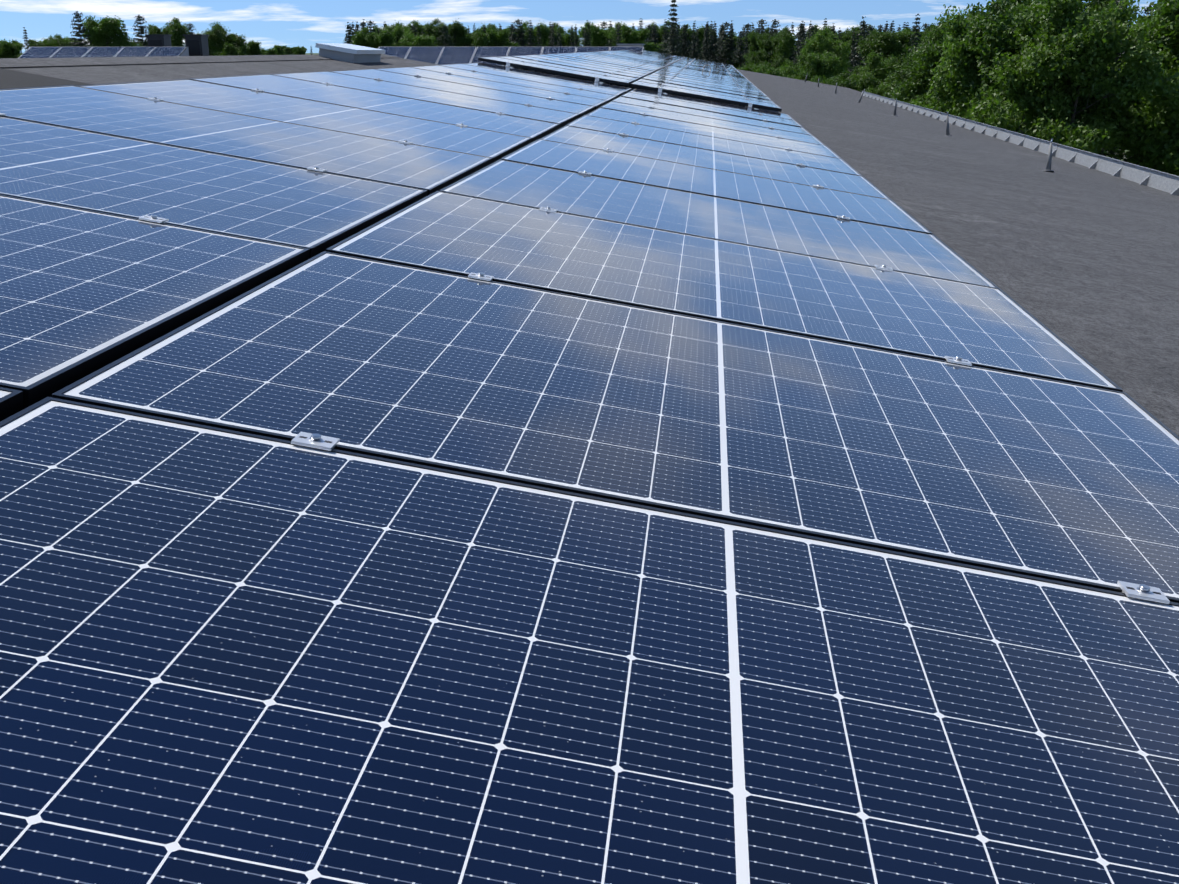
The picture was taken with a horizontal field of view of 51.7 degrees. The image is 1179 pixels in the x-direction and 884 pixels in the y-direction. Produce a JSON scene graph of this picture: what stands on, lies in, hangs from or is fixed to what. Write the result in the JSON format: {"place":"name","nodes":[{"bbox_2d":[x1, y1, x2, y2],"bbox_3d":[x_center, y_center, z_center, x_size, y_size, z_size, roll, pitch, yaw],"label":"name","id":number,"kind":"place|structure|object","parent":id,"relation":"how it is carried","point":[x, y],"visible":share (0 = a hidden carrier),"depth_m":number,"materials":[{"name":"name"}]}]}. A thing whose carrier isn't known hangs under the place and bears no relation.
{"place":"outdoors","nodes":[
{"label":"outdoors","id":0,"kind":"place"},
{"bbox_2d":[20,53,1128,160],"bbox_3d":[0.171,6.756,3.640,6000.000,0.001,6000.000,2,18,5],"label":"ground","id":1,"kind":"structure","parent":0,"point":[318,54],"depth_m":2056.36,"materials":[{"name":"green plant"}]},
{"bbox_2d":[0,39,23,57],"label":"oak tree","id":2,"kind":"object","parent":1,"relation":"on","point":[10,49],"visible":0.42,"depth_m":209.90,"materials":[{"name":"green plant"}]},
{"bbox_2d":[17,34,69,56],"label":"oak tree","id":3,"kind":"object","parent":1,"relation":"on","point":[57,41],"visible":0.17,"depth_m":205.76,"materials":[{"name":"green plant"}]},
{"bbox_2d":[66,11,93,46],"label":"pine tree","id":4,"kind":"object","parent":1,"relation":"on","point":[78,34],"visible":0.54,"depth_m":176.09,"materials":[{"name":"green plant"}]},
{"bbox_2d":[82,15,142,46],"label":"oak tree","id":5,"kind":"object","parent":1,"relation":"on","point":[106,32],"visible":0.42,"depth_m":189.18,"materials":[{"name":"green plant"}]},
{"bbox_2d":[131,15,148,46],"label":"pine tree","id":6,"kind":"object","parent":1,"relation":"on","point":[140,29],"visible":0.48,"depth_m":204.32,"materials":[{"name":"green plant"}]},
{"bbox_2d":[137,17,189,46],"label":"oak tree","id":7,"kind":"object","parent":1,"relation":"on","point":[175,29],"visible":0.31,"depth_m":204.60,"materials":[{"name":"green plant"}]},
{"bbox_2d":[201,21,248,55],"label":"oak tree","id":8,"kind":"object","parent":1,"relation":"on","point":[230,44],"visible":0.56,"depth_m":215.15,"materials":[{"name":"green plant"}]},
{"bbox_2d":[350,26,396,47],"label":"oak tree","id":9,"kind":"object","parent":1,"relation":"on","point":[387,38],"visible":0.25,"depth_m":198.77,"materials":[{"name":"green plant"}]},
{"bbox_2d":[391,24,418,46],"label":"oak tree","id":10,"kind":"object","parent":1,"relation":"on","point":[397,33],"visible":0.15,"depth_m":205.76,"materials":[{"name":"green plant"}]},
{"bbox_2d":[398,34,437,46],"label":"oak tree","id":11,"kind":"object","parent":1,"relation":"on","point":[408,40],"visible":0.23,"depth_m":200.85,"materials":[{"name":"green plant"}]},
{"bbox_2d":[422,18,467,46],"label":"oak tree","id":12,"kind":"object","parent":1,"relation":"on","point":[432,28],"visible":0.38,"depth_m":227.54,"materials":[{"name":"green plant"}]},
{"bbox_2d":[455,28,490,48],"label":"oak tree","id":13,"kind":"object","parent":1,"relation":"on","point":[478,37],"visible":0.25,"depth_m":227.41,"materials":[{"name":"green plant"}]},
{"bbox_2d":[481,22,519,51],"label":"oak tree","id":14,"kind":"object","parent":1,"relation":"on","point":[497,39],"visible":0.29,"depth_m":236.99,"materials":[{"name":"green plant"}]},
{"bbox_2d":[514,20,554,49],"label":"oak tree","id":15,"kind":"object","parent":1,"relation":"on","point":[545,33],"visible":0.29,"depth_m":259.90,"materials":[{"name":"green plant"}]},
{"bbox_2d":[0,58,1178,435],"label":"roof","id":16,"kind":"structure","parent":1,"relation":"on","point":[1082,260],"depth_m":7.41,"materials":[{"name":"grey asphalt"}]},
{"bbox_2d":[577,21,612,46],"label":"oak tree","id":17,"kind":"object","parent":1,"relation":"on","point":[599,36],"visible":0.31,"depth_m":240.49,"materials":[{"name":"green plant"}]},
{"bbox_2d":[607,21,660,51],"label":"oak tree","id":18,"kind":"object","parent":1,"relation":"on","point":[631,36],"visible":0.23,"depth_m":230.63,"materials":[{"name":"green plant"}]},
{"bbox_2d":[649,20,684,55],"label":"oak tree","id":19,"kind":"object","parent":1,"relation":"on","point":[660,31],"visible":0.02,"depth_m":258.01,"materials":[{"name":"green plant"}]},
{"bbox_2d":[662,0,683,55],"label":"spruce tree","id":20,"kind":"object","parent":1,"relation":"on","point":[673,36],"visible":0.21,"depth_m":128.38,"materials":[{"name":"green plant"}]},
{"bbox_2d":[676,24,694,56],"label":"pine tree","id":21,"kind":"object","parent":1,"relation":"on","point":[685,49],"visible":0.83,"depth_m":249.78,"materials":[{"name":"green plant"}]},
{"bbox_2d":[679,24,710,58],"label":"oak tree","id":22,"kind":"object","parent":1,"relation":"on","point":[701,34],"visible":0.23,"depth_m":296.92,"materials":[{"name":"green plant"}]},
{"bbox_2d":[712,22,735,63],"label":"pine tree","id":23,"kind":"object","parent":1,"relation":"on","point":[724,52],"visible":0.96,"depth_m":240.19,"materials":[{"name":"green plant"}]},
{"bbox_2d":[730,31,747,67],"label":"pine tree","id":24,"kind":"object","parent":1,"relation":"on","point":[738,56],"visible":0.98,"depth_m":223.34,"materials":[{"name":"green plant"}]},
{"bbox_2d":[748,28,772,54],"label":"oak tree","id":25,"kind":"object","parent":1,"relation":"on","point":[754,47],"visible":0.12,"depth_m":238.61,"materials":[{"name":"green plant"}]},
{"bbox_2d":[743,27,796,69],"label":"oak tree","id":26,"kind":"object","parent":1,"relation":"on","point":[779,45],"visible":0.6,"depth_m":160.60,"materials":[{"name":"green plant"}]},
{"bbox_2d":[754,60,801,76],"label":"bush","id":27,"kind":"object","parent":1,"relation":"on","point":[764,68],"visible":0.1,"depth_m":93.47,"materials":[{"name":"green plant"}]},
{"bbox_2d":[780,63,811,80],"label":"bush","id":28,"kind":"object","parent":1,"relation":"on","point":[789,72],"visible":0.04,"depth_m":88.58,"materials":[{"name":"green plant"}]},
{"bbox_2d":[796,51,839,81],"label":"oak tree","id":29,"kind":"object","parent":1,"relation":"on","point":[818,65],"visible":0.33,"depth_m":113.66,"materials":[{"name":"green plant"}]},
{"bbox_2d":[800,25,852,79],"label":"oak tree","id":30,"kind":"object","parent":1,"relation":"on","point":[820,42],"visible":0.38,"depth_m":146.84,"materials":[{"name":"green plant"}]},
{"bbox_2d":[831,26,860,69],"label":"oak tree","id":31,"kind":"object","parent":1,"relation":"on","point":[846,36],"visible":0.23,"depth_m":239.49,"materials":[{"name":"green plant"}]},
{"bbox_2d":[831,70,883,91],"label":"bush","id":32,"kind":"object","parent":1,"relation":"on","point":[861,85],"visible":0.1,"depth_m":79.69,"materials":[{"name":"green plant"}]},
{"bbox_2d":[849,16,866,75],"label":"spruce tree","id":33,"kind":"object","parent":1,"relation":"on","point":[862,34],"visible":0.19,"depth_m":139.54,"materials":[{"name":"green plant"}]},
{"bbox_2d":[849,50,904,83],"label":"oak tree","id":34,"kind":"object","parent":1,"relation":"on","point":[877,68],"visible":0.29,"depth_m":105.19,"materials":[{"name":"green plant"}]},
{"bbox_2d":[851,28,916,79],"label":"oak tree","id":35,"kind":"object","parent":1,"relation":"on","point":[886,43],"visible":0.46,"depth_m":131.46,"materials":[{"name":"green plant"}]},
{"bbox_2d":[865,65,913,97],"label":"bush","id":36,"kind":"object","parent":1,"relation":"on","point":[883,88],"visible":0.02,"depth_m":75.68,"materials":[{"name":"green plant"}]},
{"bbox_2d":[889,64,911,98],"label":"oak tree","id":37,"kind":"object","parent":1,"relation":"on","point":[900,75],"visible":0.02,"depth_m":71.37,"materials":[{"name":"green plant"}]},
{"bbox_2d":[883,35,948,113],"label":"oak tree","id":38,"kind":"object","parent":1,"relation":"on","point":[915,87],"visible":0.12,"depth_m":65.41,"materials":[{"name":"green plant"}]},
{"bbox_2d":[902,23,947,69],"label":"oak tree","id":39,"kind":"object","parent":1,"relation":"on","point":[935,34],"visible":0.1,"depth_m":115.27,"materials":[{"name":"green plant"}]},
{"bbox_2d":[909,4,1013,119],"bbox_3d":[17.390,-14.710,55.173,7.153,9.591,6.332,13,22,34],"label":"oak tree","id":40,"kind":"object","parent":1,"relation":"on","point":[946,84],"visible":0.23,"depth_m":53.94,"materials":[{"name":"green plant"}]},
{"bbox_2d":[957,0,1040,29],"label":"oak tree","id":41,"kind":"object","parent":1,"relation":"on","point":[1019,10],"depth_m":66.70,"materials":[{"name":"green plant"}]},
{"bbox_2d":[957,0,1132,134],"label":"oak tree","id":42,"kind":"object","parent":1,"relation":"on","point":[986,33],"visible":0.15,"depth_m":51.22,"materials":[{"name":"green plant"}]},
{"bbox_2d":[997,0,1126,59],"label":"oak tree","id":43,"kind":"object","parent":1,"relation":"on","point":[1097,3],"visible":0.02,"depth_m":68.25,"materials":[{"name":"green plant"}]},
{"bbox_2d":[958,0,1168,154],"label":"oak tree","id":44,"kind":"object","parent":1,"relation":"on","point":[1043,81],"visible":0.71,"depth_m":47.40,"materials":[{"name":"green plant"}]},
{"bbox_2d":[1108,0,1178,175],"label":"oak tree","id":45,"kind":"object","parent":1,"relation":"on","point":[1161,154],"visible":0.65,"depth_m":48.48,"materials":[{"name":"green plant"}]},
{"bbox_2d":[1115,40,1178,85],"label":"oak tree","id":46,"kind":"object","parent":1,"relation":"on","point":[1166,54],"visible":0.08,"depth_m":48.99,"materials":[{"name":"green plant"}]},
{"bbox_2d":[0,0,1157,52],"label":"sky","id":47,"kind":"structure","parent":0,"point":[291,23],"materials":[{"name":"blue"}]},
{"bbox_3d":[-20.773,-8.351,38.877,43.182,7.150,45.881,2,18,5],"label":"building","id":48,"kind":"object","parent":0,"visible":0},
{"bbox_2d":[0,68,94,88],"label":"dark roof membrane patch","id":49,"kind":"object","parent":48,"relation":"on","point":[11,79],"depth_m":5.86,"materials":[{"name":"rubber"}]},
{"bbox_2d":[145,34,208,55],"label":"roof fans","id":50,"kind":"object","parent":48,"relation":"on","point":[196,44],"visible":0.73,"depth_m":45.20,"materials":[{"name":"grey metal"}]},
{"bbox_2d":[18,47,378,57],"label":"rack frames","id":51,"kind":"structure","parent":48,"relation":"on","point":[185,52],"depth_m":43.22,"materials":[{"name":"metal"}]},
{"bbox_2d":[19,47,60,57],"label":"solar panel","id":52,"kind":"object","parent":51,"relation":"on","point":[40,52],"visible":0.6,"depth_m":43.33,"materials":[{"name":"blue glass"}]},
{"bbox_2d":[50,47,92,57],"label":"solar panel","id":53,"kind":"object","parent":51,"relation":"on","point":[66,52],"visible":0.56,"depth_m":43.25,"materials":[{"name":"blue glass"}]},
{"bbox_2d":[83,47,123,56],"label":"solar panel","id":54,"kind":"object","parent":51,"relation":"on","point":[103,52],"visible":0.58,"depth_m":43.17,"materials":[{"name":"blue glass"}]},
{"bbox_2d":[115,47,154,56],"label":"solar panel","id":55,"kind":"object","parent":51,"relation":"on","point":[134,51],"visible":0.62,"depth_m":43.07,"materials":[{"name":"blue glass"}]},
{"bbox_2d":[146,47,186,56],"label":"solar panel","id":56,"kind":"object","parent":51,"relation":"on","point":[166,51],"visible":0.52,"depth_m":42.98,"materials":[{"name":"blue glass"}]},
{"bbox_2d":[378,47,410,58],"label":"solar panel","id":57,"kind":"object","parent":51,"relation":"on","point":[400,52],"visible":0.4,"depth_m":42.29,"materials":[{"name":"blue glass"}]},
{"bbox_2d":[405,47,443,63],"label":"solar panel","id":58,"kind":"object","parent":51,"relation":"on","point":[428,54],"visible":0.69,"depth_m":41.99,"materials":[{"name":"blue glass"}]},
{"bbox_2d":[436,47,476,64],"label":"solar panel","id":59,"kind":"object","parent":51,"relation":"on","point":[455,55],"visible":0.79,"depth_m":41.79,"materials":[{"name":"blue glass"}]},
{"bbox_2d":[471,47,509,65],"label":"solar panel","id":60,"kind":"object","parent":51,"relation":"on","point":[490,52],"visible":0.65,"depth_m":41.86,"materials":[{"name":"blue glass"}]},
{"bbox_2d":[503,47,542,65],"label":"solar panel","id":61,"kind":"object","parent":51,"relation":"on","point":[516,51],"visible":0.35,"depth_m":41.89,"materials":[{"name":"blue glass"}]},
{"bbox_2d":[541,47,575,54],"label":"solar panel","id":62,"kind":"object","parent":51,"relation":"on","point":[552,50],"visible":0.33,"depth_m":41.86,"materials":[{"name":"blue glass"}]},
{"bbox_2d":[0,54,397,66],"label":"ridge capping","id":63,"kind":"object","parent":48,"relation":"on","point":[23,62],"visible":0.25,"depth_m":7.88,"materials":[{"name":"metal"}]},
{"bbox_2d":[315,43,384,62],"bbox_3d":[-2.365,-3.823,12.066,0.400,0.185,1.060,10,18,2],"label":"skylight","id":64,"kind":"object","parent":48,"relation":"on","point":[350,53],"visible":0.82,"depth_m":11.60,"materials":[{"name":"white plastic"}]},
{"bbox_2d":[505,66,751,107],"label":"mounting rails","id":65,"kind":"structure","parent":48,"relation":"on","point":[597,81],"depth_m":15.03,"materials":[{"name":"silver metal"}]},
{"bbox_2d":[0,387,22,421],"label":"solar panel","id":66,"kind":"object","parent":65,"relation":"on","point":[11,402],"visible":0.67,"depth_m":1.51,"materials":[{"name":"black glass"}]},
{"bbox_2d":[0,194,309,408],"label":"solar panel","id":67,"kind":"object","parent":65,"relation":"on","point":[84,293],"visible":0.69,"depth_m":2.12,"materials":[{"name":"blue glass"}]},
{"bbox_2d":[0,116,427,258],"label":"solar panel","id":68,"kind":"object","parent":65,"relation":"on","point":[316,212],"visible":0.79,"depth_m":3.14,"materials":[{"name":"blue glass"}]},
{"bbox_2d":[0,85,492,195],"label":"solar panel","id":69,"kind":"object","parent":65,"relation":"on","point":[431,170],"visible":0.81,"depth_m":4.24,"materials":[{"name":"blue glass"}]},
{"bbox_2d":[80,79,531,162],"bbox_3d":[-1.178,-1.436,5.400,1.722,0.037,1.142,10,19,2],"label":"solar panel","id":70,"kind":"object","parent":65,"relation":"on","point":[495,145],"visible":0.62,"depth_m":5.34,"materials":[{"name":"blue glass"}]},
{"bbox_2d":[291,432,339,450],"bbox_3d":[-0.343,0.012,1.518,0.050,0.044,0.038,10,18,2],"label":"panel clamp","id":71,"kind":"object","parent":65,"relation":"attached to","point":[317,441],"visible":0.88,"depth_m":1.51,"materials":[{"name":"silver metal"}]},
{"bbox_2d":[191,74,559,141],"bbox_3d":[-1.071,-1.790,6.495,1.722,0.037,1.142,10,19,2],"label":"solar panel","id":72,"kind":"object","parent":65,"relation":"on","point":[388,103],"visible":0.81,"depth_m":6.44,"materials":[{"name":"blue glass"}]},
{"bbox_2d":[272,71,579,128],"bbox_3d":[-0.966,-2.144,7.591,1.722,0.036,1.142,10,18,2],"label":"solar panel","id":73,"kind":"object","parent":65,"relation":"on","point":[562,118],"visible":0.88,"depth_m":7.54,"materials":[{"name":"blue glass"}]},
{"bbox_2d":[330,69,594,117],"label":"solar panel","id":74,"kind":"object","parent":65,"relation":"on","point":[524,99],"visible":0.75,"depth_m":8.66,"materials":[{"name":"blue glass"}]},
{"bbox_2d":[377,67,607,109],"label":"solar panel","id":75,"kind":"object","parent":65,"relation":"on","point":[578,99],"visible":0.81,"depth_m":9.76,"materials":[{"name":"blue glass"}]},
{"bbox_2d":[413,65,617,102],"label":"solar panel","id":76,"kind":"object","parent":65,"relation":"on","point":[525,83],"visible":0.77,"depth_m":10.87,"materials":[{"name":"blue glass"}]},
{"bbox_2d":[440,64,624,97],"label":"solar panel","id":77,"kind":"object","parent":65,"relation":"on","point":[619,93],"visible":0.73,"depth_m":11.97,"materials":[{"name":"blue glass"}]},
{"bbox_2d":[463,63,632,92],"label":"solar panel","id":78,"kind":"object","parent":65,"relation":"on","point":[551,76],"visible":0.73,"depth_m":13.08,"materials":[{"name":"blue glass"}]},
{"bbox_2d":[478,57,633,85],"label":"solar panel","id":79,"kind":"object","parent":65,"relation":"on","point":[562,71],"visible":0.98,"depth_m":13.87,"materials":[{"name":"blue glass"}]},
{"bbox_2d":[500,56,638,81],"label":"solar panel","id":80,"kind":"object","parent":65,"relation":"on","point":[571,68],"visible":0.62,"depth_m":15.43,"materials":[{"name":"blue glass"}]},
{"bbox_2d":[512,55,643,78],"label":"solar panel","id":81,"kind":"object","parent":65,"relation":"on","point":[583,67],"visible":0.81,"depth_m":16.47,"materials":[{"name":"blue glass"}]},
{"bbox_2d":[524,55,647,76],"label":"solar panel","id":82,"kind":"object","parent":65,"relation":"on","point":[590,65],"visible":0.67,"depth_m":17.61,"materials":[{"name":"blue glass"}]},
{"bbox_2d":[0,397,1178,883],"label":"solar panel","id":83,"kind":"object","parent":65,"relation":"on","point":[232,657],"visible":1,"depth_m":1.06,"materials":[{"name":"blue glass"}]},
{"bbox_2d":[539,54,651,74],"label":"solar panel","id":84,"kind":"object","parent":65,"relation":"on","point":[621,68],"visible":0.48,"depth_m":18.74,"materials":[{"name":"blue glass"}]},
{"bbox_2d":[52,251,1178,602],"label":"solar panel","id":85,"kind":"object","parent":65,"relation":"on","point":[1050,479],"visible":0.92,"depth_m":1.86,"materials":[{"name":"blue glass"}]},
{"bbox_2d":[630,81,781,111],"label":"solar panel","id":86,"kind":"object","parent":65,"relation":"on","point":[706,95],"visible":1,"depth_m":13.81,"materials":[{"name":"blue glass"}]},
{"bbox_2d":[637,78,774,103],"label":"solar panel","id":87,"kind":"object","parent":65,"relation":"on","point":[704,90],"visible":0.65,"depth_m":15.37,"materials":[{"name":"blue glass"}]},
{"bbox_2d":[642,76,770,99],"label":"solar panel","id":88,"kind":"object","parent":65,"relation":"on","point":[707,88],"visible":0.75,"depth_m":16.38,"materials":[{"name":"blue glass"}]},
{"bbox_2d":[650,73,762,92],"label":"solar panel","id":89,"kind":"object","parent":65,"relation":"on","point":[698,81],"visible":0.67,"depth_m":18.65,"materials":[{"name":"blue glass"}]},
{"bbox_2d":[647,75,767,96],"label":"solar panel","id":90,"kind":"object","parent":65,"relation":"on","point":[714,86],"visible":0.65,"depth_m":17.52,"materials":[{"name":"blue glass"}]},
{"bbox_2d":[612,96,811,134],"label":"solar panel","id":91,"kind":"object","parent":65,"relation":"on","point":[714,115],"visible":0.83,"depth_m":10.79,"materials":[{"name":"blue glass"}]},
{"bbox_2d":[621,92,802,126],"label":"solar panel","id":92,"kind":"object","parent":65,"relation":"on","point":[711,108],"visible":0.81,"depth_m":11.85,"materials":[{"name":"blue glass"}]},
{"bbox_2d":[630,88,793,119],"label":"solar panel","id":93,"kind":"object","parent":65,"relation":"on","point":[717,104],"visible":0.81,"depth_m":13.01,"materials":[{"name":"blue glass"}]},
{"bbox_2d":[601,101,824,144],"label":"solar panel","id":94,"kind":"object","parent":65,"relation":"on","point":[660,113],"visible":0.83,"depth_m":9.68,"materials":[{"name":"blue glass"}]},
{"bbox_2d":[566,115,861,175],"bbox_3d":[0.760,-1.830,7.522,1.722,0.037,1.142,10,19,2],"label":"solar panel","id":95,"kind":"object","parent":65,"relation":"on","point":[715,143],"visible":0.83,"depth_m":7.47,"materials":[{"name":"blue glass"}]},
{"bbox_2d":[587,107,841,158],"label":"solar panel","id":96,"kind":"object","parent":65,"relation":"on","point":[759,139],"visible":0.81,"depth_m":8.60,"materials":[{"name":"blue glass"}]},
{"bbox_2d":[541,125,889,198],"bbox_3d":[0.655,-1.477,6.429,1.722,0.037,1.142,10,18,2],"label":"solar panel","id":97,"kind":"object","parent":65,"relation":"on","point":[752,166],"visible":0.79,"depth_m":6.38,"materials":[{"name":"blue glass"}]},
{"bbox_2d":[500,139,932,233],"bbox_3d":[0.545,-1.126,5.333,1.722,0.037,1.142,10,18,2],"label":"solar panel","id":98,"kind":"object","parent":65,"relation":"on","point":[721,183],"visible":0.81,"depth_m":5.24,"materials":[{"name":"blue glass"}]},
{"bbox_2d":[439,159,999,288],"bbox_3d":[0.437,-0.773,4.238,1.722,0.037,1.142,10,18,2],"label":"solar panel","id":99,"kind":"object","parent":65,"relation":"on","point":[741,222],"visible":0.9,"depth_m":4.14,"materials":[{"name":"blue glass"}]},
{"bbox_2d":[326,191,1122,391],"bbox_3d":[0.327,-0.421,3.143,1.722,0.036,1.142,10,19,2],"label":"solar panel","id":100,"kind":"object","parent":65,"relation":"on","point":[764,288],"visible":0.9,"depth_m":2.99,"materials":[{"name":"blue glass"}]},
{"bbox_2d":[1117,581,1169,603],"bbox_3d":[0.668,0.195,1.477,0.050,0.045,0.038,10,18,2],"label":"clamp","id":101,"kind":"object","parent":65,"relation":"attached to","point":[1144,592],"visible":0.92,"depth_m":1.47,"materials":[{"name":"silver metal"}]},
{"bbox_2d":[861,91,1178,195],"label":"flashing","id":102,"kind":"object","parent":48,"relation":"on","point":[1157,179],"visible":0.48,"depth_m":16.64,"materials":[{"name":"metal"}]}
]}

